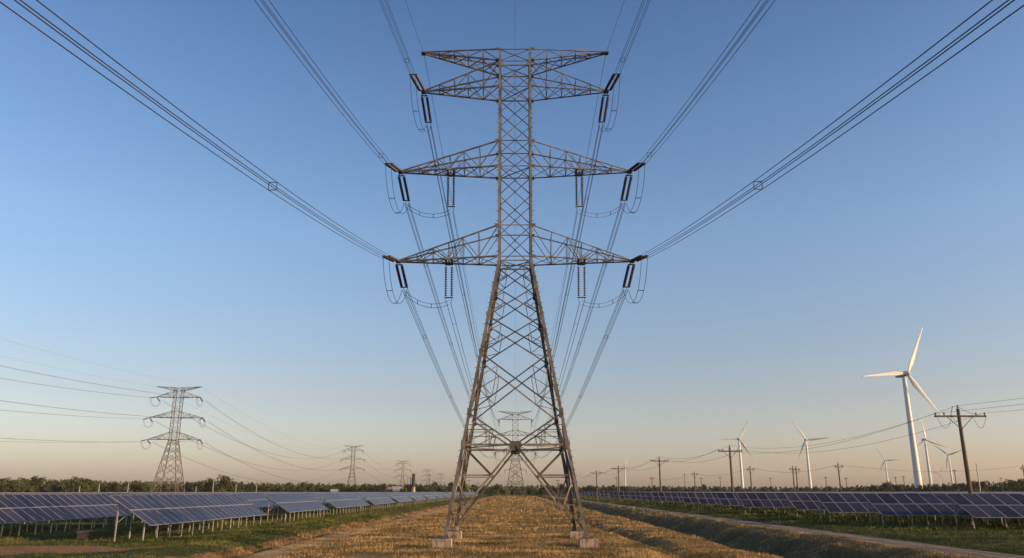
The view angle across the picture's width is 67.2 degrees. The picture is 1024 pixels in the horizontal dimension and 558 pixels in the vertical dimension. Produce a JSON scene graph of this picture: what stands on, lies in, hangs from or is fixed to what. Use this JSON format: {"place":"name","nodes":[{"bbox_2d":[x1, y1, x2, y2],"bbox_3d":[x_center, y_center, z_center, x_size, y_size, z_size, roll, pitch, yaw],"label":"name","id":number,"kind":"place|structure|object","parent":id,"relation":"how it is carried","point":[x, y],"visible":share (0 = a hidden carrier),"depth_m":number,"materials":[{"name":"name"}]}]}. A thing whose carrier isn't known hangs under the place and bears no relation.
{"place":"outdoors","nodes":[
{"label":"outdoors","id":0,"kind":"place"},
{"bbox_2d":[0,492,1023,557],"bbox_3d":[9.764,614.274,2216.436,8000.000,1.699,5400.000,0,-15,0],"label":"ground","id":1,"kind":"structure","parent":0,"point":[69,548],"depth_m":54.70,"materials":[{"name":"brown soil"}]},
{"bbox_2d":[1,480,18,491],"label":"tree","id":2,"kind":"object","parent":1,"relation":"on","point":[10,483],"visible":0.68,"depth_m":410.12,"materials":[{"name":"green plant"}]},
{"bbox_2d":[12,480,34,491],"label":"tree","id":3,"kind":"object","parent":1,"relation":"on","point":[21,487],"visible":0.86,"depth_m":391.23,"materials":[{"name":"green plant"}]},
{"bbox_2d":[0,493,59,493],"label":"solar array","id":4,"kind":"object","parent":1,"relation":"on","point":[29,493],"visible":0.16,"depth_m":101.60,"materials":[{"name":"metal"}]},
{"bbox_2d":[26,475,40,492],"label":"tree","id":5,"kind":"object","parent":1,"relation":"on","point":[34,481],"visible":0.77,"depth_m":407.19,"materials":[{"name":"green plant"}]},
{"bbox_2d":[44,479,61,491],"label":"tree","id":6,"kind":"object","parent":1,"relation":"on","point":[51,483],"visible":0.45,"depth_m":421.48,"materials":[{"name":"green plant"}]},
{"bbox_2d":[50,484,63,491],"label":"tree","id":7,"kind":"object","parent":1,"relation":"on","point":[55,488],"visible":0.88,"depth_m":406.88,"materials":[{"name":"green plant"}]},
{"bbox_2d":[0,494,131,536],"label":"solar array","id":8,"kind":"object","parent":1,"relation":"on","point":[20,508],"visible":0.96,"depth_m":63.78,"materials":[{"name":"glass"}]},
{"bbox_2d":[62,479,73,491],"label":"tree","id":9,"kind":"object","parent":1,"relation":"on","point":[67,488],"visible":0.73,"depth_m":402.18,"materials":[{"name":"green plant"}]},
{"bbox_2d":[49,492,104,492],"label":"solar array","id":10,"kind":"object","parent":1,"relation":"on","point":[76,492],"visible":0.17,"depth_m":176.89,"materials":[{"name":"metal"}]},
{"bbox_2d":[69,478,91,491],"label":"tree","id":11,"kind":"object","parent":1,"relation":"on","point":[83,486],"visible":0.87,"depth_m":385.32,"materials":[{"name":"green plant"}]},
{"bbox_2d":[76,530,91,539],"bbox_3d":[-29.902,17.926,53.815,0.861,0.705,0.660,4,-16,-14],"label":"junction box","id":12,"kind":"object","parent":1,"relation":"on","point":[82,534],"visible":0.75,"depth_m":53.60,"materials":[{"name":"grey metal"}]},
{"bbox_2d":[87,479,100,491],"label":"tree","id":13,"kind":"object","parent":1,"relation":"on","point":[92,483],"visible":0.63,"depth_m":410.86,"materials":[{"name":"green plant"}]},
{"bbox_2d":[106,482,122,491],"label":"tree","id":14,"kind":"object","parent":1,"relation":"on","point":[115,486],"visible":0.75,"depth_m":401.98,"materials":[{"name":"green plant"}]},
{"bbox_2d":[78,493,169,519],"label":"solar array","id":15,"kind":"object","parent":1,"relation":"on","point":[108,494],"visible":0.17,"depth_m":99.45,"materials":[{"name":"glass"}]},
{"bbox_2d":[118,482,133,491],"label":"tree","id":16,"kind":"object","parent":1,"relation":"on","point":[124,489],"visible":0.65,"depth_m":432.67,"materials":[{"name":"green plant"}]},
{"bbox_2d":[127,480,142,491],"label":"tree","id":17,"kind":"object","parent":1,"relation":"on","point":[136,483],"visible":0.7,"depth_m":437.37,"materials":[{"name":"green plant"}]},
{"bbox_2d":[137,481,154,491],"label":"tree","id":18,"kind":"object","parent":1,"relation":"on","point":[146,484],"visible":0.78,"depth_m":435.04,"materials":[{"name":"green plant"}]},
{"bbox_2d":[159,482,169,491],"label":"tree","id":19,"kind":"object","parent":1,"relation":"on","point":[164,488],"visible":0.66,"depth_m":415.46,"materials":[{"name":"green plant"}]},
{"bbox_2d":[140,386,204,491],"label":"lattice pylon","id":20,"kind":"object","parent":1,"relation":"on","point":[176,432],"visible":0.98,"depth_m":244.02,"materials":[{"name":"metal"}]},
{"bbox_2d":[0,400,189,418],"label":"power line","id":21,"kind":"object","parent":20,"relation":"attached to","point":[90,411],"visible":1,"depth_m":176.60,"materials":[{"name":"black metal"}]},
{"bbox_2d":[2,366,194,397],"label":"power line","id":22,"kind":"object","parent":20,"relation":"attached to","point":[88,382],"visible":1,"depth_m":176.75,"materials":[{"name":"black metal"}]},
{"bbox_2d":[130,493,220,522],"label":"solar array","id":23,"kind":"object","parent":1,"relation":"on","point":[173,493],"visible":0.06,"depth_m":89.45,"materials":[{"name":"glass"}]},
{"bbox_2d":[110,494,266,541],"bbox_3d":[-25.640,19.542,63.811,3.027,3.310,25.176,0,-15,0],"label":"solar array","id":24,"kind":"object","parent":1,"relation":"on","point":[157,510],"visible":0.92,"depth_m":60.22,"materials":[{"name":"glass"}]},
{"bbox_2d":[185,482,199,491],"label":"tree","id":25,"kind":"object","parent":1,"relation":"on","point":[193,488],"visible":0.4,"depth_m":436.46,"materials":[{"name":"green plant"}]},
{"bbox_2d":[192,480,205,491],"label":"tree","id":26,"kind":"object","parent":1,"relation":"on","point":[201,483],"visible":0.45,"depth_m":419.67,"materials":[{"name":"green plant"}]},
{"bbox_2d":[201,481,218,491],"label":"tree","id":27,"kind":"object","parent":1,"relation":"on","point":[206,486],"visible":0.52,"depth_m":390.25,"materials":[{"name":"green plant"}]},
{"bbox_2d":[213,474,233,491],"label":"tree","id":28,"kind":"object","parent":1,"relation":"on","point":[225,481],"visible":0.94,"depth_m":386.86,"materials":[{"name":"green plant"}]},
{"bbox_2d":[227,482,239,491],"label":"tree","id":29,"kind":"object","parent":1,"relation":"on","point":[232,489],"visible":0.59,"depth_m":406.48,"materials":[{"name":"green plant"}]},
{"bbox_2d":[2,477,473,496],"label":"woodland","id":30,"kind":"object","parent":1,"relation":"on","point":[318,484],"visible":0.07,"depth_m":501.01,"materials":[{"name":"green plant"}]},
{"bbox_2d":[0,495,492,557],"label":"green grass","id":31,"kind":"structure","parent":1,"relation":"on","point":[264,522],"depth_m":63.65,"materials":[{"name":"green plant"}]},
{"bbox_2d":[225,493,278,511],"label":"solar array","id":32,"kind":"object","parent":1,"relation":"on","point":[258,500],"visible":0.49,"depth_m":114.64,"materials":[{"name":"glass"}]},
{"bbox_2d":[264,493,327,521],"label":"solar array","id":33,"kind":"object","parent":1,"relation":"on","point":[290,503],"visible":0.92,"depth_m":90.33,"materials":[{"name":"glass"}]},
{"bbox_2d":[298,481,307,491],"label":"tree","id":34,"kind":"object","parent":1,"relation":"on","point":[302,485],"visible":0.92,"depth_m":405.26,"materials":[{"name":"green plant"}]},
{"bbox_2d":[305,482,315,491],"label":"tree","id":35,"kind":"object","parent":1,"relation":"on","point":[310,488],"visible":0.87,"depth_m":411.46,"materials":[{"name":"green plant"}]},
{"bbox_2d":[307,493,328,506],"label":"solar array","id":36,"kind":"object","parent":1,"relation":"on","point":[315,496],"visible":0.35,"depth_m":148.61,"materials":[{"name":"glass"}]},
{"bbox_2d":[316,493,369,514],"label":"solar array","id":37,"kind":"object","parent":1,"relation":"on","point":[343,500],"visible":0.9,"depth_m":115.34,"materials":[{"name":"glass"}]},
{"bbox_2d":[339,445,364,485],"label":"lattice pylon","id":38,"kind":"object","parent":1,"relation":"on","point":[351,450],"visible":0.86,"depth_m":564.08,"materials":[{"name":"metal"}]},
{"bbox_2d":[164,401,341,458],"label":"power line","id":39,"kind":"object","parent":38,"relation":"hanging from","point":[247,445],"visible":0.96,"depth_m":335.81,"materials":[{"name":"black metal"}]},
{"bbox_2d":[359,493,395,509],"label":"solar array","id":40,"kind":"object","parent":1,"relation":"on","point":[377,498],"visible":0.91,"depth_m":144.69,"materials":[{"name":"glass"}]},
{"bbox_2d":[377,483,388,492],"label":"tree","id":41,"kind":"object","parent":1,"relation":"on","point":[382,486],"visible":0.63,"depth_m":403.57,"materials":[{"name":"green plant"}]},
{"bbox_2d":[386,492,413,506],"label":"solar array","id":42,"kind":"object","parent":1,"relation":"on","point":[399,497],"visible":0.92,"depth_m":172.43,"materials":[{"name":"glass"}]},
{"bbox_2d":[410,474,415,491],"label":"chimney stack","id":43,"kind":"object","parent":1,"relation":"on","point":[412,487],"visible":0.77,"depth_m":386.16,"materials":[{"name":"white concrete"}]},
{"bbox_2d":[405,492,427,504],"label":"solar array","id":44,"kind":"object","parent":1,"relation":"on","point":[415,496],"visible":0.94,"depth_m":200.66,"materials":[{"name":"glass"}]},
{"bbox_2d":[419,492,437,502],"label":"solar array","id":45,"kind":"object","parent":1,"relation":"on","point":[428,495],"visible":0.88,"depth_m":229.07,"materials":[{"name":"glass"}]},
{"bbox_2d":[430,492,444,500],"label":"solar array","id":46,"kind":"object","parent":1,"relation":"on","point":[438,495],"visible":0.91,"depth_m":258.96,"materials":[{"name":"glass"}]},
{"bbox_2d":[492,483,501,495],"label":"tree","id":47,"kind":"object","parent":1,"relation":"on","point":[498,488],"visible":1,"depth_m":534.36,"materials":[{"name":"green plant"}]},
{"bbox_2d":[382,47,647,547],"bbox_3d":[0.223,0.219,54.394,17.970,36.667,9.770,0,-15,0],"label":"lattice pylon","id":48,"kind":"object","parent":1,"relation":"on","point":[585,540],"visible":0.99,"depth_m":54.99,"materials":[{"name":"metal"}]},
{"bbox_2d":[0,0,387,258],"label":"power line","id":49,"kind":"object","parent":48,"relation":"attached to","point":[165,108],"visible":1,"depth_m":18.23,"materials":[{"name":"metal"}]},
{"bbox_2d":[254,0,388,165],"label":"power line","id":50,"kind":"object","parent":48,"relation":"attached to","point":[318,75],"visible":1,"depth_m":33.49,"materials":[{"name":"metal"}]},
{"bbox_2d":[379,0,414,75],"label":"power line","id":51,"kind":"object","parent":48,"relation":"attached to","point":[396,37],"visible":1,"depth_m":47.40,"materials":[{"name":"metal"}]},
{"bbox_2d":[404,202,490,437],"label":"power line","id":52,"kind":"object","parent":48,"relation":"attached to","point":[435,292],"visible":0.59,"depth_m":77.98,"materials":[{"name":"metal"}]},
{"bbox_2d":[402,288,494,457],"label":"power line","id":53,"kind":"object","parent":48,"relation":"attached to","point":[434,358],"visible":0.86,"depth_m":74.26,"materials":[{"name":"metal"}]},
{"bbox_2d":[424,56,494,401],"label":"power line","id":54,"kind":"object","parent":48,"relation":"attached to","point":[447,179],"visible":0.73,"depth_m":74.56,"materials":[{"name":"metal"}]},
{"bbox_2d":[427,124,498,420],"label":"power line","id":55,"kind":"object","parent":48,"relation":"attached to","point":[453,239],"visible":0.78,"depth_m":80.65,"materials":[{"name":"metal"}]},
{"bbox_2d":[446,302,497,458],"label":"power line","id":56,"kind":"object","parent":48,"relation":"hanging from","point":[465,359],"visible":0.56,"depth_m":66.98,"materials":[{"name":"metal"}]},
{"bbox_2d":[448,211,500,438],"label":"power line","id":57,"kind":"object","parent":48,"relation":"hanging from","point":[469,301],"visible":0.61,"depth_m":74.37,"materials":[{"name":"metal"}]},
{"bbox_2d":[531,211,581,435],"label":"power line","id":58,"kind":"object","parent":48,"relation":"hanging from","point":[562,293],"visible":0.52,"depth_m":72.61,"materials":[{"name":"metal"}]},
{"bbox_2d":[530,302,583,461],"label":"power line","id":59,"kind":"object","parent":48,"relation":"hanging from","point":[563,364],"visible":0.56,"depth_m":68.87,"materials":[{"name":"metal"}]},
{"bbox_2d":[533,124,603,419],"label":"power line","id":60,"kind":"object","parent":48,"relation":"attached to","point":[577,236],"visible":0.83,"depth_m":79.77,"materials":[{"name":"metal"}]},
{"bbox_2d":[538,55,605,393],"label":"power line","id":61,"kind":"object","parent":48,"relation":"attached to","point":[581,185],"visible":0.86,"depth_m":77.70,"materials":[{"name":"metal"}]},
{"bbox_2d":[536,202,625,437],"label":"power line","id":62,"kind":"object","parent":48,"relation":"attached to","point":[594,294],"visible":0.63,"depth_m":78.27,"materials":[{"name":"metal"}]},
{"bbox_2d":[538,289,627,457],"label":"power line","id":63,"kind":"object","parent":48,"relation":"attached to","point":[597,355],"visible":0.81,"depth_m":73.81,"materials":[{"name":"metal"}]},
{"bbox_2d":[615,0,649,75],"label":"power line","id":64,"kind":"object","parent":48,"relation":"attached to","point":[633,36],"visible":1,"depth_m":47.00,"materials":[{"name":"metal"}]},
{"bbox_2d":[640,0,774,163],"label":"power line","id":65,"kind":"object","parent":48,"relation":"attached to","point":[711,74],"visible":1,"depth_m":33.35,"materials":[{"name":"metal"}]},
{"bbox_2d":[642,0,1023,258],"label":"power line","id":66,"kind":"object","parent":48,"relation":"attached to","point":[863,108],"visible":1,"depth_m":18.34,"materials":[{"name":"metal"}]},
{"bbox_2d":[494,411,536,499],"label":"lattice pylon","id":67,"kind":"object","parent":1,"relation":"on","point":[512,435],"visible":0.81,"depth_m":321.34,"materials":[{"name":"metal"}]},
{"bbox_2d":[504,448,526,495],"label":"lattice pylon","id":68,"kind":"object","parent":1,"relation":"on","point":[515,471],"visible":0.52,"depth_m":591.73,"materials":[{"name":"metal"}]},
{"bbox_2d":[195,495,998,557],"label":"dry grass","id":69,"kind":"structure","parent":1,"relation":"on","point":[541,547],"depth_m":55.17,"materials":[{"name":"beige plant"}]},
{"bbox_2d":[612,466,624,500],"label":"utility pole","id":70,"kind":"object","parent":1,"relation":"on","point":[618,468],"visible":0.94,"depth_m":247.44,"materials":[{"name":"brown wood"}]},
{"bbox_2d":[619,492,648,501],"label":"solar array","id":71,"kind":"object","parent":1,"relation":"on","point":[625,495],"visible":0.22,"depth_m":232.81,"materials":[{"name":"glass"}]},
{"bbox_2d":[630,492,647,502],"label":"solar array","id":72,"kind":"object","parent":1,"relation":"on","point":[635,495],"visible":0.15,"depth_m":211.86,"materials":[{"name":"glass"}]},
{"bbox_2d":[600,491,693,497],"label":"solar array","id":73,"kind":"object","parent":1,"relation":"on","point":[605,494],"visible":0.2,"depth_m":293.00,"materials":[{"name":"glass"}]},
{"bbox_2d":[640,492,659,503],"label":"solar array","id":74,"kind":"object","parent":1,"relation":"on","point":[646,495],"visible":0.17,"depth_m":193.76,"materials":[{"name":"glass"}]},
{"bbox_2d":[654,456,664,503],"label":"utility pole","id":75,"kind":"object","parent":1,"relation":"on","point":[660,476],"visible":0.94,"depth_m":184.79,"materials":[{"name":"brown wood"}]},
{"bbox_2d":[652,492,679,503],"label":"solar array","id":76,"kind":"object","parent":1,"relation":"on","point":[658,496],"visible":0.18,"depth_m":177.10,"materials":[{"name":"glass"}]},
{"bbox_2d":[664,492,705,505],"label":"solar array","id":77,"kind":"object","parent":1,"relation":"on","point":[674,497],"visible":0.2,"depth_m":161.84,"materials":[{"name":"glass"}]},
{"bbox_2d":[680,492,757,507],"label":"solar array","id":78,"kind":"object","parent":1,"relation":"on","point":[689,497],"visible":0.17,"depth_m":147.22,"materials":[{"name":"glass"}]},
{"bbox_2d":[718,445,741,507],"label":"utility pole","id":79,"kind":"object","parent":1,"relation":"on","point":[731,475],"visible":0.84,"depth_m":139.80,"materials":[{"name":"brown wood"}]},
{"bbox_2d":[717,419,753,487],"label":"wind turbine","id":80,"kind":"object","parent":1,"relation":"on","point":[740,461],"visible":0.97,"depth_m":1158.66,"materials":[{"name":"grey paint"}]},
{"bbox_2d":[695,492,788,508],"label":"solar array","id":81,"kind":"object","parent":1,"relation":"on","point":[707,497],"visible":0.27,"depth_m":134.40,"materials":[{"name":"glass"}]},
{"bbox_2d":[698,491,792,491],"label":"solar array","id":82,"kind":"object","parent":1,"relation":"on","point":[745,491],"visible":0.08,"depth_m":292.89,"materials":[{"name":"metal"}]},
{"bbox_2d":[476,478,1023,494],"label":"woodland","id":83,"kind":"object","parent":1,"relation":"on","point":[745,488],"visible":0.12,"depth_m":635.46,"materials":[{"name":"green plant"}]},
{"bbox_2d":[716,493,803,510],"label":"solar array","id":84,"kind":"object","parent":1,"relation":"on","point":[728,499],"visible":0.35,"depth_m":120.97,"materials":[{"name":"glass"}]},
{"bbox_2d":[736,493,824,513],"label":"solar array","id":85,"kind":"object","parent":1,"relation":"on","point":[764,500],"visible":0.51,"depth_m":108.54,"materials":[{"name":"glass"}]},
{"bbox_2d":[549,495,1023,554],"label":"green grass","id":86,"kind":"structure","parent":1,"relation":"on","point":[930,531],"depth_m":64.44,"materials":[{"name":"green plant"}]},
{"bbox_2d":[792,422,829,487],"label":"wind turbine","id":87,"kind":"object","parent":1,"relation":"on","point":[808,464],"visible":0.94,"depth_m":1167.82,"materials":[{"name":"grey paint"}]},
{"bbox_2d":[784,493,878,516],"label":"solar array","id":88,"kind":"object","parent":1,"relation":"on","point":[804,501],"visible":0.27,"depth_m":93.69,"materials":[{"name":"glass"}]},
{"bbox_2d":[834,464,842,491],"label":"utility pole","id":89,"kind":"object","parent":1,"relation":"on","point":[837,465],"visible":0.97,"depth_m":193.51,"materials":[{"name":"brown wood"}]},
{"bbox_2d":[793,492,886,492],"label":"solar array","id":90,"kind":"object","parent":1,"relation":"on","point":[840,492],"visible":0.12,"depth_m":135.70,"materials":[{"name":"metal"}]},
{"bbox_2d":[799,491,891,491],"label":"solar array","id":91,"kind":"object","parent":1,"relation":"on","point":[845,491],"visible":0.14,"depth_m":292.73,"materials":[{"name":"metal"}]},
{"bbox_2d":[813,493,935,520],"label":"solar array","id":92,"kind":"object","parent":1,"relation":"on","point":[845,503],"visible":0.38,"depth_m":82.17,"materials":[{"name":"glass"}]},
{"bbox_2d":[877,449,892,481],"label":"wind turbine","id":93,"kind":"object","parent":1,"relation":"on","point":[885,460],"visible":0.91,"depth_m":1987.83,"materials":[{"name":"grey paint"}]},
{"bbox_2d":[879,481,895,490],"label":"tree","id":94,"kind":"object","parent":1,"relation":"on","point":[887,485],"visible":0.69,"depth_m":433.17,"materials":[{"name":"green plant"}]},
{"bbox_2d":[861,327,940,487],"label":"wind turbine","id":95,"kind":"object","parent":1,"relation":"on","point":[913,448],"visible":0.99,"depth_m":514.73,"materials":[{"name":"white paint"}]},
{"bbox_2d":[910,421,947,484],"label":"wind turbine","id":96,"kind":"object","parent":1,"relation":"on","point":[924,440],"visible":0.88,"depth_m":1172.80,"materials":[{"name":"grey paint"}]},
{"bbox_2d":[861,493,1002,524],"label":"solar array","id":97,"kind":"object","parent":1,"relation":"on","point":[912,504],"visible":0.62,"depth_m":72.62,"materials":[{"name":"glass"}]},
{"bbox_2d":[891,492,984,492],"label":"solar array","id":98,"kind":"object","parent":1,"relation":"on","point":[935,492],"visible":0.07,"depth_m":135.65,"materials":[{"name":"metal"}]},
{"bbox_2d":[896,491,990,491],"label":"solar array","id":99,"kind":"object","parent":1,"relation":"on","point":[941,491],"visible":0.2,"depth_m":292.58,"materials":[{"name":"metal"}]},
{"bbox_2d":[934,445,960,485],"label":"wind turbine","id":100,"kind":"object","parent":1,"relation":"on","point":[947,458],"visible":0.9,"depth_m":1590.47,"materials":[{"name":"grey paint"}]},
{"bbox_2d":[934,405,986,523],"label":"utility pole","id":101,"kind":"object","parent":1,"relation":"on","point":[966,466],"visible":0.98,"depth_m":74.62,"materials":[{"name":"brown wood"}]},
{"bbox_2d":[976,480,990,490],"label":"tree","id":102,"kind":"object","parent":1,"relation":"on","point":[983,485],"visible":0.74,"depth_m":451.87,"materials":[{"name":"green plant"}]},
{"bbox_2d":[945,494,1023,527],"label":"solar array","id":103,"kind":"object","parent":1,"relation":"on","point":[987,506],"visible":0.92,"depth_m":66.86,"materials":[{"name":"glass"}]},
{"bbox_2d":[994,483,1010,490],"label":"tree","id":104,"kind":"object","parent":1,"relation":"on","point":[1006,488],"visible":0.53,"depth_m":451.46,"materials":[{"name":"green plant"}]},
{"bbox_2d":[1004,479,1018,490],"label":"tree","id":105,"kind":"object","parent":1,"relation":"on","point":[1010,483],"visible":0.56,"depth_m":463.52,"materials":[{"name":"green plant"}]},
{"bbox_2d":[1011,479,1023,490],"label":"tree","id":106,"kind":"object","parent":1,"relation":"on","point":[1020,488],"visible":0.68,"depth_m":414.45,"materials":[{"name":"green plant"}]},
{"bbox_2d":[0,0,1023,490],"label":"sky","id":107,"kind":"structure","parent":0,"point":[127,244],"materials":[{"name":"blue"}]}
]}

